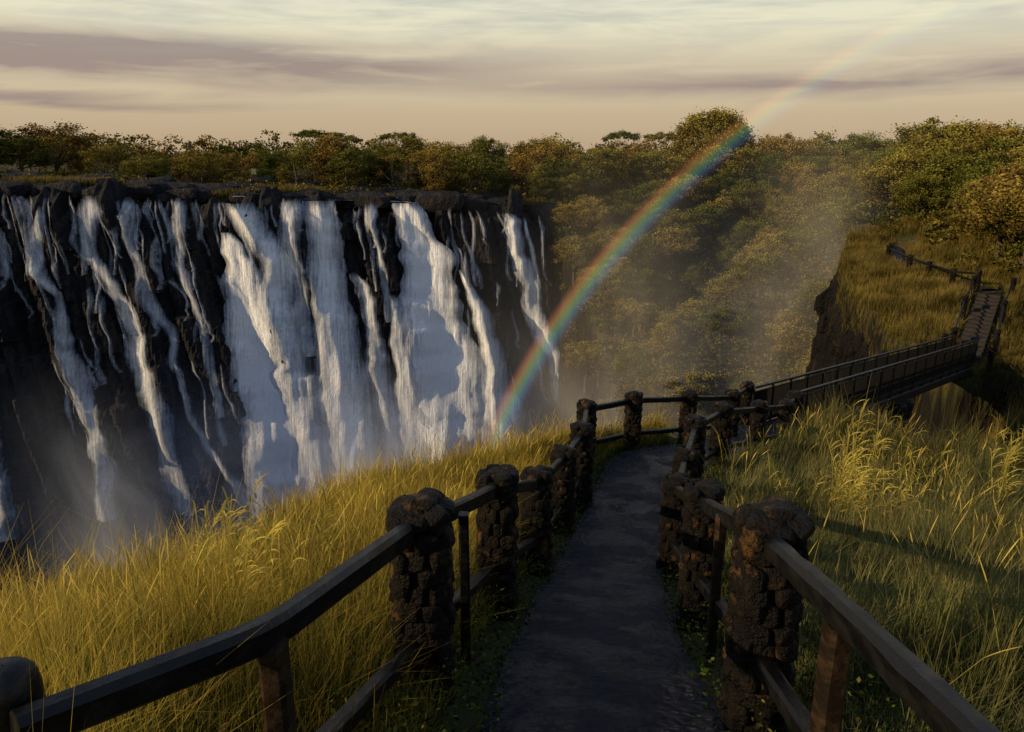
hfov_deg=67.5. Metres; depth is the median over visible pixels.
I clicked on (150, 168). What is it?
forest tree
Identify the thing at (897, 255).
path headland
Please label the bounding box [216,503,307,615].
reed clump
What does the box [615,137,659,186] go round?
forest tree
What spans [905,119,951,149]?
forest tree
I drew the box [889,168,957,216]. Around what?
forest tree
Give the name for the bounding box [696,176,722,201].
forest tree
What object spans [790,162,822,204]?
forest tree
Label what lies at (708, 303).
forest tree
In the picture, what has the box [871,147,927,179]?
forest tree
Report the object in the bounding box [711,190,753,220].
forest tree
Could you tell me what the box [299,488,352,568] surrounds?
grass clump
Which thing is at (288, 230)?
waterfall
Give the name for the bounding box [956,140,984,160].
forest tree
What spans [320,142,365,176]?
forest tree
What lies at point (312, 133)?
acacia tree
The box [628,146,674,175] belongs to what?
forest tree
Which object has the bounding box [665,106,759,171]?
forest tree
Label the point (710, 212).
forest tree
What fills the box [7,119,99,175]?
forest tree
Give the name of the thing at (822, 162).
forest tree
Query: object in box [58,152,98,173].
forest tree
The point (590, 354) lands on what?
forest tree
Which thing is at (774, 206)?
forest tree
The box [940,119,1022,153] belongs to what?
forest tree
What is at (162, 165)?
forest tree
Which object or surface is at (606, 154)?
forest tree
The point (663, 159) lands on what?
forest tree
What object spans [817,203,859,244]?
forest tree
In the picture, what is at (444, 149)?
forest tree
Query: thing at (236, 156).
forest tree
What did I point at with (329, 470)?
spray mist
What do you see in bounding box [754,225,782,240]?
forest tree
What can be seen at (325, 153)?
forest tree
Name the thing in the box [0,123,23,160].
forest tree
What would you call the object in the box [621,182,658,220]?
forest tree
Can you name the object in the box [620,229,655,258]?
forest tree
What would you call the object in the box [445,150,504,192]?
forest tree
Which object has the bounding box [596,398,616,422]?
forest tree
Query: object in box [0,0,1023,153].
sky
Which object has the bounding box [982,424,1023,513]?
reed clump
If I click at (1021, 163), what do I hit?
forest tree
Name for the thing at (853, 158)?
forest tree
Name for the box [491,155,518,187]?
forest tree
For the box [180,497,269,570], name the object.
reed clump
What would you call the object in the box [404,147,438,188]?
forest tree
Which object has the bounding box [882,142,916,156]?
forest tree
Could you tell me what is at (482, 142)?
forest tree
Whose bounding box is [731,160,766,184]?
forest tree
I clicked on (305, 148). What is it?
forest tree
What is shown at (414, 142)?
forest tree
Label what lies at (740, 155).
forest tree
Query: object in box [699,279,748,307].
forest tree
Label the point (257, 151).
forest tree
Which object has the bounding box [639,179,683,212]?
forest tree
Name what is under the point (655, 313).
forest tree
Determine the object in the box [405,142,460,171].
forest tree
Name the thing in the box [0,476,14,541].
waterfall
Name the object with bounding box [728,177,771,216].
forest tree
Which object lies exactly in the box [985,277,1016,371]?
stair fence
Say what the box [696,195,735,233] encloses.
forest tree
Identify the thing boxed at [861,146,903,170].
forest tree
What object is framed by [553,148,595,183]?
forest tree
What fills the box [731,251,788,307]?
forest tree
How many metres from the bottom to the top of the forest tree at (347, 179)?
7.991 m
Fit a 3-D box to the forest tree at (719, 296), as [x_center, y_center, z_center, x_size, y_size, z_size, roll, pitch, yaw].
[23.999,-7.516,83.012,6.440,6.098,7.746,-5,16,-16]
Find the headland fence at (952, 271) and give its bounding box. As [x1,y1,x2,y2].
[885,245,981,292]
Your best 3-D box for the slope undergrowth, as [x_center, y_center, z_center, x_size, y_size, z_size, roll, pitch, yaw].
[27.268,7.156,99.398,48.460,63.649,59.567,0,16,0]
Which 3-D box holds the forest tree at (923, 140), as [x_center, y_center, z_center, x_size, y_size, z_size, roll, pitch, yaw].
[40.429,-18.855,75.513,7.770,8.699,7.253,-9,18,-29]
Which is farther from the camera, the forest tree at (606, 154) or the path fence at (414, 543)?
the forest tree at (606, 154)
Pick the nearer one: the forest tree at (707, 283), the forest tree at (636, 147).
the forest tree at (707, 283)
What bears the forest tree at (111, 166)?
on the ground at (950, 396)
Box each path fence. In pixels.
[0,381,754,731]
[656,390,1000,731]
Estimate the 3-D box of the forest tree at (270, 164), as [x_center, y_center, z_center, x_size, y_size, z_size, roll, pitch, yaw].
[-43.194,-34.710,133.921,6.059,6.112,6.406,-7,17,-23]
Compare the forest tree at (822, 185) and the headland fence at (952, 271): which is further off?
the forest tree at (822, 185)
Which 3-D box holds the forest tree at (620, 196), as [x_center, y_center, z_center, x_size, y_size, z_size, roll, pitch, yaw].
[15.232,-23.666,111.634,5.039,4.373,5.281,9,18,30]
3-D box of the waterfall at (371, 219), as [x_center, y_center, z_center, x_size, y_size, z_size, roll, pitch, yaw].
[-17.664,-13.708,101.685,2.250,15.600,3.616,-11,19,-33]
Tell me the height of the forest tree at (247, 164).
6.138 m
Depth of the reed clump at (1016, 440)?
11.47 m
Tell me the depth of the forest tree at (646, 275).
97.91 m
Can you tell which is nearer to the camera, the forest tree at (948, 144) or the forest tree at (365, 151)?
the forest tree at (948, 144)
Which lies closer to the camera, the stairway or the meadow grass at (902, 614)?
the meadow grass at (902, 614)
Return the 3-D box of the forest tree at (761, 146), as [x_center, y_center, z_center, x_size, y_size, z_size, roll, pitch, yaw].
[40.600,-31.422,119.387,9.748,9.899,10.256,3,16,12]
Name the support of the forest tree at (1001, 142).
on the ground at (950, 396)
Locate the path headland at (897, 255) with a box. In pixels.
[891,247,996,290]
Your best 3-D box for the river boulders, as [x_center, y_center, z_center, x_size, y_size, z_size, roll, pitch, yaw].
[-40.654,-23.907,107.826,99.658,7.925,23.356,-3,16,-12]
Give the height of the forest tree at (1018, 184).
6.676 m
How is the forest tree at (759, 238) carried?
on the ground at (950, 396)
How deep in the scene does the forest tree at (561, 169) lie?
112.22 m
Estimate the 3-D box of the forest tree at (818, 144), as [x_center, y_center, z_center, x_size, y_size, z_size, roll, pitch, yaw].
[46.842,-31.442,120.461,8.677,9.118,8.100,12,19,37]
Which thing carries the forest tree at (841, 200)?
on the ground at (950, 396)
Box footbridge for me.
[749,336,978,443]
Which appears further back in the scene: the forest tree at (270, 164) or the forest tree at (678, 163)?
the forest tree at (270, 164)
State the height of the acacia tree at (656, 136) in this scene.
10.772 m
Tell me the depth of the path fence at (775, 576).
4.07 m
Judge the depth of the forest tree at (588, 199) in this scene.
108.48 m
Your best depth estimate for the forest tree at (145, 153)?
125.06 m
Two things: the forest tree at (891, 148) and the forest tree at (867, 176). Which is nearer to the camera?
the forest tree at (867, 176)
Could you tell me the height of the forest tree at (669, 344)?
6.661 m
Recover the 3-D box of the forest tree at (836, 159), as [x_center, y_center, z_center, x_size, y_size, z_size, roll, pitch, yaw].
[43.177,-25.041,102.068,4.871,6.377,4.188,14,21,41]
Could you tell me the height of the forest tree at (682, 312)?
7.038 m
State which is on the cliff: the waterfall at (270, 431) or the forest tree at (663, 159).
the waterfall at (270, 431)
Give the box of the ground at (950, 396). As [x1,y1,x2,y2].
[0,154,1023,731]
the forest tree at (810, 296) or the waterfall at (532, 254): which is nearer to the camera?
the forest tree at (810, 296)
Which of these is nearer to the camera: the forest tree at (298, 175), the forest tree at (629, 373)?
the forest tree at (629, 373)
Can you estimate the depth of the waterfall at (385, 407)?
103.25 m
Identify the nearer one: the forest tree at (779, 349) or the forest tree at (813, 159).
the forest tree at (779, 349)
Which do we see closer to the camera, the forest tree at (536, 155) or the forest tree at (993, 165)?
the forest tree at (993, 165)
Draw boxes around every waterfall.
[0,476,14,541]
[27,211,114,521]
[79,200,193,515]
[121,202,245,504]
[173,203,223,417]
[222,233,304,504]
[228,205,331,496]
[278,203,312,356]
[305,202,379,474]
[355,277,403,467]
[368,207,390,322]
[391,299,429,464]
[393,203,493,465]
[460,273,531,449]
[506,216,559,398]
[524,221,540,299]
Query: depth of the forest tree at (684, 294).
100.41 m
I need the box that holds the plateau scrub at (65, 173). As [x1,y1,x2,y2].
[0,165,592,219]
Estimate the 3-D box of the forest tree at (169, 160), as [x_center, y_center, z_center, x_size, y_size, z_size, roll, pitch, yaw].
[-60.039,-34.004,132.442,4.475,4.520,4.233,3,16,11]
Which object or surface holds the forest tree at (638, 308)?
on the ground at (950, 396)
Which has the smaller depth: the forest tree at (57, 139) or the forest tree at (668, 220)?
the forest tree at (668, 220)
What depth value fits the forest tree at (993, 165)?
58.23 m
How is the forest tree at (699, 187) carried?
on the ground at (950, 396)
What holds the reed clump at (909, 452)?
on the ground at (950, 396)
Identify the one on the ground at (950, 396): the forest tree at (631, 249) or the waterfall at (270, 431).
the forest tree at (631, 249)
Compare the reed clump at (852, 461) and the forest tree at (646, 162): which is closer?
the reed clump at (852, 461)
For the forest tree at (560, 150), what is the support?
on the ground at (950, 396)
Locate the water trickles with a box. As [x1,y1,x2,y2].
[3,203,542,444]
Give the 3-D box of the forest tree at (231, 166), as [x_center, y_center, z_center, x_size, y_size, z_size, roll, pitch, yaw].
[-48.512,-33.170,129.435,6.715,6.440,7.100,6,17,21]
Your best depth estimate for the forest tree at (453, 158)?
115.20 m
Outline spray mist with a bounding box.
[105,456,363,573]
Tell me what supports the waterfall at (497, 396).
on the cliff
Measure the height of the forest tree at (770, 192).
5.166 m
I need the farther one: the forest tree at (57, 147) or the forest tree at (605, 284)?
the forest tree at (57, 147)
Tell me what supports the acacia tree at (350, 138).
on the ground at (950, 396)
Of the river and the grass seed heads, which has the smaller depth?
the grass seed heads
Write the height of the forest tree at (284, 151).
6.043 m
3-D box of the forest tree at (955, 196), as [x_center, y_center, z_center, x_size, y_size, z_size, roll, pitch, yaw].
[32.498,-10.849,54.023,3.856,5.013,3.771,-2,16,-6]
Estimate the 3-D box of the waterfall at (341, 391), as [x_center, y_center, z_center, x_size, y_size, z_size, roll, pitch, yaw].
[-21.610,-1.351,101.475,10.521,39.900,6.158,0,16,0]
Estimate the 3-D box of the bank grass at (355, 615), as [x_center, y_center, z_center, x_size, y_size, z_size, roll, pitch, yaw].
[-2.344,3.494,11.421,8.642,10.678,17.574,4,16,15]
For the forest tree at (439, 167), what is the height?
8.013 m
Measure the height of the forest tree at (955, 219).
4.656 m
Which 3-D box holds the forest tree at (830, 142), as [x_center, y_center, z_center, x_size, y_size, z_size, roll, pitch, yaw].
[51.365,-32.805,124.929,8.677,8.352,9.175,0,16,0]
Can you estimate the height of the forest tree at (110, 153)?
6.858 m
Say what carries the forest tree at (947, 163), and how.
on the ground at (950, 396)
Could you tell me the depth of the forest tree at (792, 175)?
106.34 m
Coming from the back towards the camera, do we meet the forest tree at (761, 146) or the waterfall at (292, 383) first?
the forest tree at (761, 146)
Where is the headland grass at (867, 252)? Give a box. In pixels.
[830,209,1023,459]
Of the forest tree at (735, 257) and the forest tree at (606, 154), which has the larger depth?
the forest tree at (606, 154)
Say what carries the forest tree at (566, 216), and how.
on the ground at (950, 396)
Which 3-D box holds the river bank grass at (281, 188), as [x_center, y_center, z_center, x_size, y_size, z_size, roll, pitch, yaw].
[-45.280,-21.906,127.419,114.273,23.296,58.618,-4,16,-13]
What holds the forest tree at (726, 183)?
on the ground at (950, 396)
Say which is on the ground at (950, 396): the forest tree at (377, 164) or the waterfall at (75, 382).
the forest tree at (377, 164)
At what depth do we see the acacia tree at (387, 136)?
152.30 m
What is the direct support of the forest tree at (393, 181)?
on the ground at (950, 396)
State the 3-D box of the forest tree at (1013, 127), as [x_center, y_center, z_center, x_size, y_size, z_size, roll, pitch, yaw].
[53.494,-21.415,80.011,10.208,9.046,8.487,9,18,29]
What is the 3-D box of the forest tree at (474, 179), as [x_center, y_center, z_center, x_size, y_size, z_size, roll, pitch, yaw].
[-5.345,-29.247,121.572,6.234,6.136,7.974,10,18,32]
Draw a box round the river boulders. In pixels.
[0,170,563,218]
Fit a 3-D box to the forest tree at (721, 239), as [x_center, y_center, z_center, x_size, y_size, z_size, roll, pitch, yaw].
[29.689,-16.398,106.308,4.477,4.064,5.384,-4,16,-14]
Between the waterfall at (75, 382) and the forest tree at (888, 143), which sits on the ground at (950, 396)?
the forest tree at (888, 143)
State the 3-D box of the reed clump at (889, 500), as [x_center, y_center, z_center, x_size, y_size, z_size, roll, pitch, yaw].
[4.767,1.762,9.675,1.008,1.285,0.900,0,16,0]
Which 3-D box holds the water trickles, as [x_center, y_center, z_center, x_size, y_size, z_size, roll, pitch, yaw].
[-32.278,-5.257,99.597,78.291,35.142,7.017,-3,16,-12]
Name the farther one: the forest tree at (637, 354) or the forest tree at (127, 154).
the forest tree at (127, 154)
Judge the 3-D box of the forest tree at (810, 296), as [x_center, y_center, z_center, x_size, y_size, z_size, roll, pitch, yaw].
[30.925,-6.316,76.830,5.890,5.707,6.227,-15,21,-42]
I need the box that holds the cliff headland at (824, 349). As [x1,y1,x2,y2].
[805,275,995,442]
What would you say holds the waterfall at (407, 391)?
on the cliff
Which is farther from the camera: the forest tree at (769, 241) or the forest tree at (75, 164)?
the forest tree at (75, 164)
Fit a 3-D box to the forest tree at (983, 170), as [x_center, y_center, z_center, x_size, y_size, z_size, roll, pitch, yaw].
[35.329,-12.474,56.599,6.306,5.483,5.964,-4,16,-16]
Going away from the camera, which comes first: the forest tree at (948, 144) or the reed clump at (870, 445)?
the reed clump at (870, 445)
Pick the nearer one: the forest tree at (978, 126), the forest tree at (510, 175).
the forest tree at (978, 126)
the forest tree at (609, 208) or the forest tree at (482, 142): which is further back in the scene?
the forest tree at (482, 142)
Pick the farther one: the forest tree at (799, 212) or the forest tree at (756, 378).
the forest tree at (799, 212)
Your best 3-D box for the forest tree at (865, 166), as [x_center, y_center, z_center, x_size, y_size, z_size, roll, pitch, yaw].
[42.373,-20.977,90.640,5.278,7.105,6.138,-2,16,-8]
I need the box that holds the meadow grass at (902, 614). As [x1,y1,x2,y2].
[680,363,1023,731]
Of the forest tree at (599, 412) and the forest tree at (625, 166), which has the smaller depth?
the forest tree at (599, 412)
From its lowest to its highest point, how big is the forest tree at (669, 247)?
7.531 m
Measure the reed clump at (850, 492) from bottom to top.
1.330 m
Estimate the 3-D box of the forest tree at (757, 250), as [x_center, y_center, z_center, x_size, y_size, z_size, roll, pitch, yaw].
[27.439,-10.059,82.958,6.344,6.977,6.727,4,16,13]
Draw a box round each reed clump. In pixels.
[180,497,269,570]
[189,472,284,588]
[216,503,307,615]
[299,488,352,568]
[765,452,847,513]
[810,448,900,526]
[823,399,902,495]
[827,423,892,517]
[853,468,934,525]
[887,416,957,495]
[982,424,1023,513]
[986,414,1023,487]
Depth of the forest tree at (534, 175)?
109.93 m
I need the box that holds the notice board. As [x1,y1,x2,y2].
[251,169,256,179]
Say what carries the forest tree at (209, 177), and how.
on the ground at (950, 396)
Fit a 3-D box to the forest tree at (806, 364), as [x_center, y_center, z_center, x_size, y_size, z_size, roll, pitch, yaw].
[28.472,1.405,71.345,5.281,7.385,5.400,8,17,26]
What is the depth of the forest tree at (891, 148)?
90.08 m
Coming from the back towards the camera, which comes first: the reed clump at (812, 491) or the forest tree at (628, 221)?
the forest tree at (628, 221)
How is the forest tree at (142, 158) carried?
on the ground at (950, 396)
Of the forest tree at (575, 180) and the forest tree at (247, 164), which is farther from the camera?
the forest tree at (247, 164)
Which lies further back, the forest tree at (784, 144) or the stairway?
the forest tree at (784, 144)
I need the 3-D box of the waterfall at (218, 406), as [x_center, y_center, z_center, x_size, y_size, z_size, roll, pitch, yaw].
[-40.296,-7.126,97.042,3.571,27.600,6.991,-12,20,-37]
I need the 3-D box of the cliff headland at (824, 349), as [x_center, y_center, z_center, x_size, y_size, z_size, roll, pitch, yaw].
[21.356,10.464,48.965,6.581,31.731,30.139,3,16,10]
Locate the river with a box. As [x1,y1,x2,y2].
[232,196,496,206]
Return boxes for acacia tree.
[288,128,346,171]
[315,134,363,146]
[379,130,411,173]
[602,129,642,184]
[641,130,675,179]
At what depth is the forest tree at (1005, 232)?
44.91 m
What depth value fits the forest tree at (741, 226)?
102.96 m
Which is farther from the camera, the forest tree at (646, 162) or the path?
the forest tree at (646, 162)
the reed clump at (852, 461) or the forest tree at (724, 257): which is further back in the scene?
the forest tree at (724, 257)
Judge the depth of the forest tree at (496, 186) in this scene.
115.63 m
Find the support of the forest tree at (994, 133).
on the ground at (950, 396)
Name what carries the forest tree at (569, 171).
on the ground at (950, 396)
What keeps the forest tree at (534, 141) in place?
on the ground at (950, 396)
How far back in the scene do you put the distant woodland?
162.19 m
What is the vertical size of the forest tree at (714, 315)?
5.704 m
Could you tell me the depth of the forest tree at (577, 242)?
101.46 m
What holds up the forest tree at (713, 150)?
on the ground at (950, 396)
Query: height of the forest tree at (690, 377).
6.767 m
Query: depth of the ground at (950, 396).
40.73 m
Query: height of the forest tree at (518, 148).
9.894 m
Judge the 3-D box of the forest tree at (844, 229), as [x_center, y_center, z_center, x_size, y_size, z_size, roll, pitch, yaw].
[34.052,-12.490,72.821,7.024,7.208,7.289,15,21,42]
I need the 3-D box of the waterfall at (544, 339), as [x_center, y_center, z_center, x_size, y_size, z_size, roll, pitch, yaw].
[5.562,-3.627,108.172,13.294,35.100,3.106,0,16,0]
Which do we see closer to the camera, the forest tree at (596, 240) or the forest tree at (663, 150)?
the forest tree at (596, 240)
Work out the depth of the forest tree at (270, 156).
128.45 m
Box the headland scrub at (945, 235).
[858,195,1023,275]
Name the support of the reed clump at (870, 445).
on the ground at (950, 396)
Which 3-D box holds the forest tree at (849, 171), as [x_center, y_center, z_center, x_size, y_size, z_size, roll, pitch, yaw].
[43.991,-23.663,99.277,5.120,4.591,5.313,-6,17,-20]
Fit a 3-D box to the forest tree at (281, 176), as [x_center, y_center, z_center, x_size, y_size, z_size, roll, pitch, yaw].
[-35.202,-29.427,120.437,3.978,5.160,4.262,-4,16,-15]
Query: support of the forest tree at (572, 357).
on the ground at (950, 396)
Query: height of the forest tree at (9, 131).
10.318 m
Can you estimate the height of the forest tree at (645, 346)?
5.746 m
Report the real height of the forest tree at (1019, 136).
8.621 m
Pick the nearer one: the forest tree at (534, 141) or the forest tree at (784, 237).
the forest tree at (784, 237)
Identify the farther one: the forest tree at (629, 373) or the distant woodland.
the distant woodland
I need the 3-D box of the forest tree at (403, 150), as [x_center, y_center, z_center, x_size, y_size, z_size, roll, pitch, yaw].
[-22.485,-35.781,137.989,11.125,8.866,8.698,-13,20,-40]
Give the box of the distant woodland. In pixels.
[1,127,899,166]
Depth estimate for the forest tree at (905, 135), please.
87.28 m
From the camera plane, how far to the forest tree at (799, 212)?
98.03 m
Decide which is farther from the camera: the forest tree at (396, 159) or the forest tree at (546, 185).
the forest tree at (396, 159)
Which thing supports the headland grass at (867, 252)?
on the ground at (950, 396)
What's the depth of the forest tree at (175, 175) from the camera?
113.44 m
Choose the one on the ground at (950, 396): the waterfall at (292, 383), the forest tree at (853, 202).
the forest tree at (853, 202)
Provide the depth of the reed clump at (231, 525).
6.79 m
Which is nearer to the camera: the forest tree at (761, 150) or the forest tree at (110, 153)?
the forest tree at (110, 153)
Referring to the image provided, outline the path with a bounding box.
[481,425,775,731]
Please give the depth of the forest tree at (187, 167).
107.60 m
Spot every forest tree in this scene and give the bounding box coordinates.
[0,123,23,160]
[0,124,30,163]
[0,133,58,170]
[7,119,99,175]
[35,126,70,169]
[46,133,92,174]
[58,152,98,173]
[78,143,126,172]
[95,154,126,172]
[102,143,140,171]
[115,153,162,175]
[129,147,170,165]
[129,154,157,168]
[137,156,170,174]
[156,156,173,171]
[167,165,207,180]
[171,149,194,177]
[172,147,228,183]
[200,166,222,180]
[202,151,240,182]
[224,152,243,176]
[238,151,265,179]
[245,148,269,162]
[251,149,289,178]
[251,150,278,169]
[254,161,277,183]
[271,150,322,183]
[276,148,296,171]
[277,162,299,184]
[284,136,335,180]
[305,132,358,185]
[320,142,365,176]
[324,146,374,186]
[343,146,376,178]
[359,138,398,184]
[362,144,409,184]
[370,153,413,186]
[371,145,409,185]
[381,131,428,179]
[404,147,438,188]
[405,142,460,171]
[416,142,486,175]
[417,151,459,190]
[435,151,464,190]
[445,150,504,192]
[464,165,495,190]
[466,134,509,164]
[482,166,513,194]
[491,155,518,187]
[503,137,560,173]
[504,151,536,190]
[508,146,559,184]
[523,161,556,201]
[525,135,555,153]
[529,175,562,201]
[532,140,580,177]
[532,155,577,194]
[546,140,581,188]
[548,234,597,284]
[551,201,582,231]
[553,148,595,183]
[553,163,587,193]
[553,172,585,198]
[562,341,596,392]
[568,196,611,232]
[571,143,635,194]
[572,194,602,212]
[575,264,603,286]
[575,340,619,387]
[588,229,621,262]
[591,264,636,307]
[595,222,631,243]
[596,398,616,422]
[598,152,646,188]
[598,204,622,221]
[599,255,639,274]
[602,189,633,205]
[609,233,660,273]
[609,341,650,382]
[610,199,648,230]
[612,298,653,336]
[614,266,658,306]
[614,345,658,390]
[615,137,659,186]
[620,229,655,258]
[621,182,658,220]
[626,148,684,191]
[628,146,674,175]
[628,338,672,365]
[629,152,661,191]
[637,301,676,332]
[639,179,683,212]
[641,194,675,232]
[647,309,691,358]
[649,153,699,183]
[649,226,700,274]
[653,207,702,242]
[654,317,699,339]
[655,363,720,407]
[662,146,684,179]
[664,173,712,209]
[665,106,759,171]
[667,298,707,350]
[671,288,694,311]
[672,202,729,247]
[676,295,706,315]
[684,130,731,179]
[684,263,705,290]
[688,301,749,345]
[691,299,725,323]
[692,279,713,303]
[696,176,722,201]
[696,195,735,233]
[698,144,748,173]
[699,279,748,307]
[702,270,745,296]
[703,268,766,305]
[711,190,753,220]
[711,234,743,249]
[712,168,754,193]
[714,245,743,275]
[715,142,768,180]
[720,364,777,392]
[725,245,752,271]
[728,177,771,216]
[730,218,769,248]
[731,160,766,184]
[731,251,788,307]
[737,240,791,285]
[744,133,806,163]
[747,229,782,246]
[749,151,793,185]
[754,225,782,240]
[755,138,770,180]
[759,185,788,206]
[760,132,821,171]
[762,194,796,229]
[762,231,807,260]
[763,229,829,266]
[764,309,817,363]
[767,158,798,183]
[767,203,821,233]
[777,158,822,187]
[780,152,833,178]
[788,276,833,309]
[788,345,811,379]
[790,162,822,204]
[797,137,834,171]
[803,154,842,186]
[808,172,858,200]
[809,194,852,225]
[812,138,849,164]
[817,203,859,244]
[819,147,859,173]
[821,156,851,188]
[830,133,889,164]
[832,130,891,156]
[833,200,868,244]
[836,166,862,187]
[840,149,864,174]
[843,160,873,201]
[847,154,923,209]
[847,191,870,208]
[855,151,873,170]
[859,148,882,171]
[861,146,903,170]
[862,148,963,206]
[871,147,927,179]
[874,166,923,199]
[875,139,914,155]
[878,134,911,150]
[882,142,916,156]
[884,131,960,192]
[885,115,980,152]
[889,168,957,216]
[900,146,989,209]
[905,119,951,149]
[913,115,992,209]
[933,119,1001,151]
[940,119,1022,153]
[940,160,1018,203]
[940,179,987,236]
[942,175,998,228]
[950,167,1023,267]
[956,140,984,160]
[959,122,1023,159]
[962,192,1023,259]
[967,182,1022,243]
[973,158,1023,201]
[975,133,1023,160]
[982,148,1015,168]
[985,157,1011,180]
[987,119,1023,152]
[989,144,1023,164]
[992,138,1023,155]
[993,133,1023,150]
[1003,158,1023,167]
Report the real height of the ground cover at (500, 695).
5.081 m
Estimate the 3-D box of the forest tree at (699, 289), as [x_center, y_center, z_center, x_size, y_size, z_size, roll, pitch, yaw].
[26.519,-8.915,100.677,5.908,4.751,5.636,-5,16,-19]
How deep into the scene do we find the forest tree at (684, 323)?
88.26 m
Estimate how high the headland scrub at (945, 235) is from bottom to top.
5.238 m
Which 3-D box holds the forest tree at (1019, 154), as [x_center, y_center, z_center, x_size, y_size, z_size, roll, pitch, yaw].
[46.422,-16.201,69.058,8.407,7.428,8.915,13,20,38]
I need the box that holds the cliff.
[0,178,621,621]
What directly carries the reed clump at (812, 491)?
on the ground at (950, 396)
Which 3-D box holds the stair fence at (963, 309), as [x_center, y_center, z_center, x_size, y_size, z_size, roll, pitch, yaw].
[21.834,-2.290,37.279,0.504,3.202,8.513,11,19,35]
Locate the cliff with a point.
(46, 456)
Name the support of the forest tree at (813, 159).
on the ground at (950, 396)
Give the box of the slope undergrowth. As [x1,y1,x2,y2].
[535,176,911,437]
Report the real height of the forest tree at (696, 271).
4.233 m
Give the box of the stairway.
[956,293,1001,366]
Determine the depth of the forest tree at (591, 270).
99.86 m
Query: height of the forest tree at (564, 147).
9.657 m
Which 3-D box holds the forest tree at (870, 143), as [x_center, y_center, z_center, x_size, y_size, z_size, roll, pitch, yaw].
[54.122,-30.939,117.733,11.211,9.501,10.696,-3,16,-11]
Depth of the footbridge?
26.15 m
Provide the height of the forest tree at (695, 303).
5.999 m
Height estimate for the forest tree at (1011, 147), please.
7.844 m
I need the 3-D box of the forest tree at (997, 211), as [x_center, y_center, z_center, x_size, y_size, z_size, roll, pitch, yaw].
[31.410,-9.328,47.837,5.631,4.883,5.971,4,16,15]
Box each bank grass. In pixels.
[0,398,675,731]
[1,173,564,225]
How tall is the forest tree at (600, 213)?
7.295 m
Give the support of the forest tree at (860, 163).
on the ground at (950, 396)
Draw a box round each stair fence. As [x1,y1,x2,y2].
[941,275,976,349]
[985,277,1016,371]
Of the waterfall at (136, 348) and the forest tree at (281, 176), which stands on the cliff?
the waterfall at (136, 348)
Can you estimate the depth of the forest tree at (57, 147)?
137.38 m
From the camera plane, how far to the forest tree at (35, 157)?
113.39 m
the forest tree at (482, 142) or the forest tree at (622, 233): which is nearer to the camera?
the forest tree at (622, 233)
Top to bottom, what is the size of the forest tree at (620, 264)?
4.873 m
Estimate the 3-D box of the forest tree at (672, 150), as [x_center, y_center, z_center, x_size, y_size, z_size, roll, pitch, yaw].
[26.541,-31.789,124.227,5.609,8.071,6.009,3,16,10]
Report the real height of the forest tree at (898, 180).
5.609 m
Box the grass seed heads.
[0,403,1023,717]
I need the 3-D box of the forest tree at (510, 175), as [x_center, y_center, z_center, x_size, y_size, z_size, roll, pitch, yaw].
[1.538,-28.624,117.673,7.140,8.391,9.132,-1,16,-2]
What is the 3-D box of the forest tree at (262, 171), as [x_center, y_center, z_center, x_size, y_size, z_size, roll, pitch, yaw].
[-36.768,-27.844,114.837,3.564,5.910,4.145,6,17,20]
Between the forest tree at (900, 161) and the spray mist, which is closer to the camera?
the forest tree at (900, 161)
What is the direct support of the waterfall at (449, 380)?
on the cliff
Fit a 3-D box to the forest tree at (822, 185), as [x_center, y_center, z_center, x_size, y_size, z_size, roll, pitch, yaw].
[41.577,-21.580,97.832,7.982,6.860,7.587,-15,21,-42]
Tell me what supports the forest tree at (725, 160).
on the ground at (950, 396)
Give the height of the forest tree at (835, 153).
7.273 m
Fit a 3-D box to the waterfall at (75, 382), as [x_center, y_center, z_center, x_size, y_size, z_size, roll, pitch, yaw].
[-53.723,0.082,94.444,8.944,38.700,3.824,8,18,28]
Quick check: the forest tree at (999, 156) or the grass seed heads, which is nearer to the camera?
the grass seed heads
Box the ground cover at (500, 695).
[296,414,943,731]
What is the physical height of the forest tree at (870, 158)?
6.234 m
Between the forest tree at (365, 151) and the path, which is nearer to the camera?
the path
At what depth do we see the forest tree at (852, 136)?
125.12 m
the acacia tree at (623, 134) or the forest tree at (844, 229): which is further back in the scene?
the acacia tree at (623, 134)
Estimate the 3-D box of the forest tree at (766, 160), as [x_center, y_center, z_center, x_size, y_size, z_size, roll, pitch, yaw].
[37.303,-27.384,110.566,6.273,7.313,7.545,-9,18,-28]
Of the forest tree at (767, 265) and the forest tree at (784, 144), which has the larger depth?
the forest tree at (784, 144)
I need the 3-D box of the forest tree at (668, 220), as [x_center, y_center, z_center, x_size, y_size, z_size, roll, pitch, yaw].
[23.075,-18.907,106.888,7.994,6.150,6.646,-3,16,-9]
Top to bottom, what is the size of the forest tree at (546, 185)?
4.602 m
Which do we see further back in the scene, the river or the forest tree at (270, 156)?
the forest tree at (270, 156)
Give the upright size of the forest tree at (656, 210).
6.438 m
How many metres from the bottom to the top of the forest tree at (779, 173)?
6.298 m
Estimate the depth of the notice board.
108.59 m
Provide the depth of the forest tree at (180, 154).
124.00 m
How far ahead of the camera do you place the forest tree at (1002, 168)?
51.18 m
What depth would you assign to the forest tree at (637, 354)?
84.82 m
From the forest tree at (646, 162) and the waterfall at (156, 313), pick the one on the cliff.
the waterfall at (156, 313)

